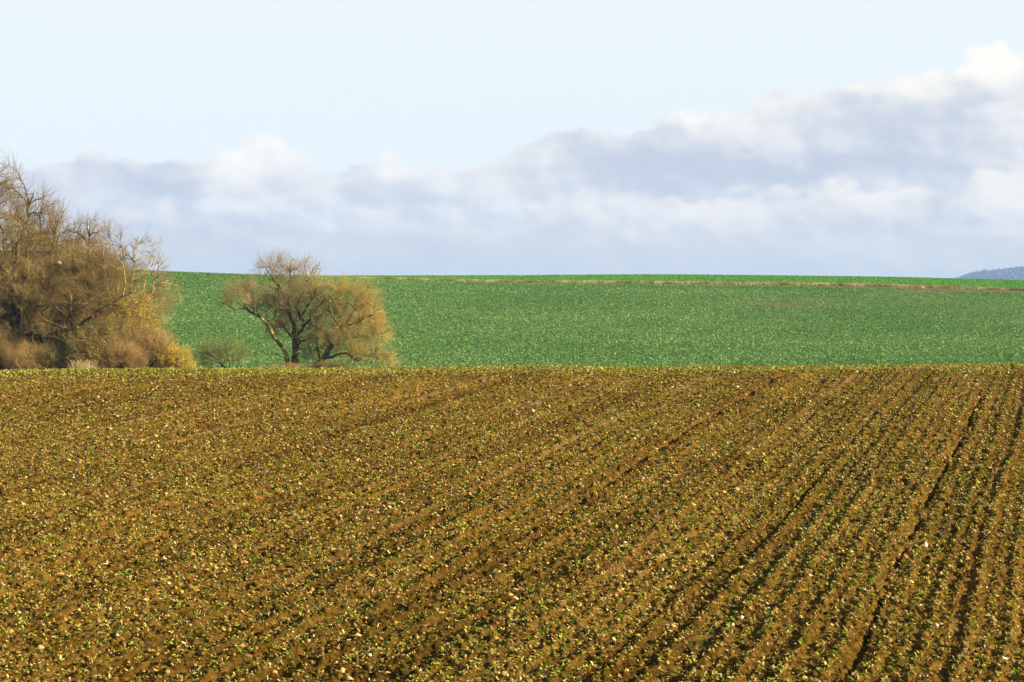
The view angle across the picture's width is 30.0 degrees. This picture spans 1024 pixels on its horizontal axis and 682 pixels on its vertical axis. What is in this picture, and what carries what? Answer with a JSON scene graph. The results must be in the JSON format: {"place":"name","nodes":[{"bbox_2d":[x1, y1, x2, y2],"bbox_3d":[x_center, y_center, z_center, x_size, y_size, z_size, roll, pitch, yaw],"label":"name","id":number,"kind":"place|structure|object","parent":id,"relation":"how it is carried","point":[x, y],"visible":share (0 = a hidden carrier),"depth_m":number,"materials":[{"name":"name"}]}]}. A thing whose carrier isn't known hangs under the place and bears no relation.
{"place":"outdoors","nodes":[
{"label":"outdoors","id":0,"kind":"place"},
{"bbox_2d":[0,363,1023,681],"bbox_3d":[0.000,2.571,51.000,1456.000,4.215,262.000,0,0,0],"label":"brown field","id":1,"kind":"structure","parent":0,"point":[854,651],"depth_m":30.91,"materials":[{"name":"soil"}]},
{"bbox_2d":[0,313,33,369],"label":"bare bush","id":2,"kind":"object","parent":1,"relation":"on","point":[3,338],"visible":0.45,"depth_m":138.65,"materials":[{"name":"brown plant"}]},
{"bbox_2d":[0,337,45,369],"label":"bare bush","id":3,"kind":"object","parent":1,"relation":"on","point":[19,362],"visible":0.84,"depth_m":137.08,"materials":[{"name":"brown plant"}]},
{"bbox_2d":[0,204,64,365],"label":"bare tree","id":4,"kind":"object","parent":1,"relation":"on","point":[10,259],"visible":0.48,"depth_m":143.40,"materials":[{"name":"brown plant"}]},
{"bbox_2d":[0,276,64,348],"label":"leaning tree","id":5,"kind":"object","parent":1,"relation":"on","point":[22,294],"visible":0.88,"depth_m":139.47,"materials":[{"name":"brown plant"}]},
{"bbox_2d":[0,144,79,310],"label":"bare tree","id":6,"kind":"object","parent":1,"relation":"on","point":[3,184],"visible":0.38,"depth_m":152.09,"materials":[{"name":"brown plant"}]},
{"bbox_2d":[0,254,86,349],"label":"bare tree","id":7,"kind":"object","parent":1,"relation":"on","point":[46,278],"visible":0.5,"depth_m":140.76,"materials":[{"name":"brown plant"}]},
{"bbox_2d":[0,182,87,319],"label":"bare tree","id":8,"kind":"object","parent":1,"relation":"on","point":[55,215],"visible":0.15,"depth_m":155.76,"materials":[{"name":"brown plant"}]},
{"bbox_2d":[23,337,72,369],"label":"bare bush","id":9,"kind":"object","parent":1,"relation":"on","point":[50,356],"visible":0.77,"depth_m":137.81,"materials":[{"name":"brown plant"}]},
{"bbox_2d":[30,220,82,257],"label":"bare tree","id":10,"kind":"object","parent":1,"relation":"on","point":[60,238],"visible":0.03,"depth_m":163.00,"materials":[{"name":"brown plant"}]},
{"bbox_2d":[42,321,93,368],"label":"bare bush","id":11,"kind":"object","parent":1,"relation":"on","point":[60,347],"visible":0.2,"depth_m":139.63,"materials":[{"name":"brown plant"}]},
{"bbox_2d":[34,239,110,344],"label":"bare tree","id":12,"kind":"object","parent":1,"relation":"on","point":[59,264],"visible":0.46,"depth_m":141.58,"materials":[{"name":"brown plant"}]},
{"bbox_2d":[46,239,108,330],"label":"slender tree","id":13,"kind":"object","parent":1,"relation":"on","point":[78,265],"visible":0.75,"depth_m":141.40,"materials":[{"name":"brown plant"}]},
{"bbox_2d":[21,268,139,347],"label":"leaning tree","id":14,"kind":"object","parent":1,"relation":"on","point":[51,304],"visible":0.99,"depth_m":138.86,"materials":[{"name":"brown plant"}]},
{"bbox_2d":[65,359,99,368],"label":"grass tuft","id":15,"kind":"object","parent":1,"relation":"on","point":[81,365],"visible":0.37,"depth_m":135.85,"materials":[{"name":"beige plant"}]},
{"bbox_2d":[41,209,138,313],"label":"bare tree","id":16,"kind":"object","parent":1,"relation":"on","point":[87,237],"visible":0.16,"depth_m":149.54,"materials":[{"name":"brown plant"}]},
{"bbox_2d":[63,233,124,328],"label":"slender tree","id":17,"kind":"object","parent":1,"relation":"on","point":[110,255],"visible":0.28,"depth_m":143.30,"materials":[{"name":"brown plant"}]},
{"bbox_2d":[55,313,134,368],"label":"bare bush","id":18,"kind":"object","parent":1,"relation":"on","point":[81,350],"visible":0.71,"depth_m":137.69,"materials":[{"name":"brown plant"}]},
{"bbox_2d":[76,243,136,328],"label":"slender tree","id":19,"kind":"object","parent":1,"relation":"on","point":[110,276],"visible":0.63,"depth_m":142.16,"materials":[{"name":"brown plant"}]},
{"bbox_2d":[82,334,152,368],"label":"bare bush","id":20,"kind":"object","parent":1,"relation":"on","point":[120,362],"visible":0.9,"depth_m":137.38,"materials":[{"name":"brown plant"}]},
{"bbox_2d":[98,287,166,342],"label":"yellow leaved tree","id":21,"kind":"object","parent":1,"relation":"on","point":[137,310],"visible":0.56,"depth_m":141.80,"materials":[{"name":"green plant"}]},
{"bbox_2d":[107,315,167,367],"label":"bare bush","id":22,"kind":"object","parent":1,"relation":"on","point":[139,336],"visible":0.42,"depth_m":140.08,"materials":[{"name":"brown plant"}]},
{"bbox_2d":[94,289,186,346],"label":"bare bush","id":23,"kind":"object","parent":1,"relation":"on","point":[168,338],"visible":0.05,"depth_m":149.29,"materials":[{"name":"brown plant"}]},
{"bbox_2d":[99,230,185,332],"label":"bare tree","id":24,"kind":"object","parent":1,"relation":"on","point":[159,293],"visible":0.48,"depth_m":146.77,"materials":[{"name":"brown plant"}]},
{"bbox_2d":[137,326,184,367],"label":"bare bush","id":25,"kind":"object","parent":1,"relation":"on","point":[162,346],"visible":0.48,"depth_m":140.35,"materials":[{"name":"brown plant"}]},
{"bbox_2d":[153,341,198,368],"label":"yellow shrub","id":26,"kind":"object","parent":1,"relation":"on","point":[175,358],"visible":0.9,"depth_m":138.67,"materials":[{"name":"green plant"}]},
{"bbox_2d":[190,328,254,367],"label":"thin shrub","id":27,"kind":"object","parent":1,"relation":"on","point":[211,351],"visible":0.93,"depth_m":149.78,"materials":[{"name":"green plant"}]},
{"bbox_2d":[253,363,282,367],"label":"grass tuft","id":28,"kind":"object","parent":1,"relation":"on","point":[268,367],"visible":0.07,"depth_m":157.92,"materials":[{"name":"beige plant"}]},
{"bbox_2d":[215,246,335,366],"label":"willow tree","id":29,"kind":"object","parent":1,"relation":"on","point":[278,302],"visible":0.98,"depth_m":159.70,"materials":[{"name":"brown plant"}]},
{"bbox_2d":[272,360,310,368],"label":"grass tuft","id":30,"kind":"object","parent":1,"relation":"on","point":[291,365],"visible":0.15,"depth_m":156.81,"materials":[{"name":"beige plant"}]},
{"bbox_2d":[306,360,351,367],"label":"bare bush","id":31,"kind":"object","parent":1,"relation":"on","point":[328,365],"visible":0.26,"depth_m":157.08,"materials":[{"name":"brown plant"}]},
{"bbox_2d":[299,265,408,367],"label":"willow tree","id":32,"kind":"object","parent":1,"relation":"on","point":[368,310],"visible":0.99,"depth_m":158.73,"materials":[{"name":"brown plant"}]},
{"bbox_2d":[0,362,1023,681],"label":"soil clods","id":33,"kind":"object","parent":1,"relation":"on","point":[460,556],"visible":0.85,"depth_m":32.89,"materials":[{"name":"brown soil"}]},
{"bbox_2d":[0,362,1023,681],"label":"seedlings","id":34,"kind":"object","parent":1,"relation":"on","point":[608,370],"visible":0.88,"depth_m":34.14,"materials":[{"name":"green plant"}]},
{"bbox_2d":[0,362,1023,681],"bbox_3d":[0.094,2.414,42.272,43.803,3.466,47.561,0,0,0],"label":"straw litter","id":35,"kind":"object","parent":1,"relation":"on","point":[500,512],"visible":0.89,"depth_m":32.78,"materials":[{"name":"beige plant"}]},
{"bbox_2d":[0,0,1023,277],"label":"sky","id":36,"kind":"structure","parent":0,"point":[882,138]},
{"bbox_2d":[121,270,1023,368],"bbox_3d":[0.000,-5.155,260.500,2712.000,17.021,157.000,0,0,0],"label":"green field","id":37,"kind":"structure","parent":0,"point":[911,291],"depth_m":242.45,"materials":[{"name":"green plant"}]},
{"bbox_2d":[283,274,1023,290],"bbox_3d":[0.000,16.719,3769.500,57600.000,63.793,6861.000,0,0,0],"label":"wheat field","id":38,"kind":"structure","parent":0,"point":[787,280],"depth_m":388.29,"materials":[{"name":"green plant"}]},
{"bbox_2d":[330,274,1023,289],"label":"wheat blades","id":39,"kind":"object","parent":38,"relation":"on","point":[853,279],"visible":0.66,"depth_m":387.53,"materials":[{"name":"green plant"}]},
{"bbox_3d":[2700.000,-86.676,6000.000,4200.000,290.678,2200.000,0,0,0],"label":"far hill","id":40,"kind":"structure","parent":0,"visible":0},
{"bbox_2d":[956,266,1023,279],"bbox_3d":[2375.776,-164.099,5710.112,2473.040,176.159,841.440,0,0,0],"label":"woods","id":41,"kind":"object","parent":40,"relation":"on","point":[1015,273],"visible":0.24,"depth_m":5751.78,"materials":[{"name":"blue plant"}]}
]}

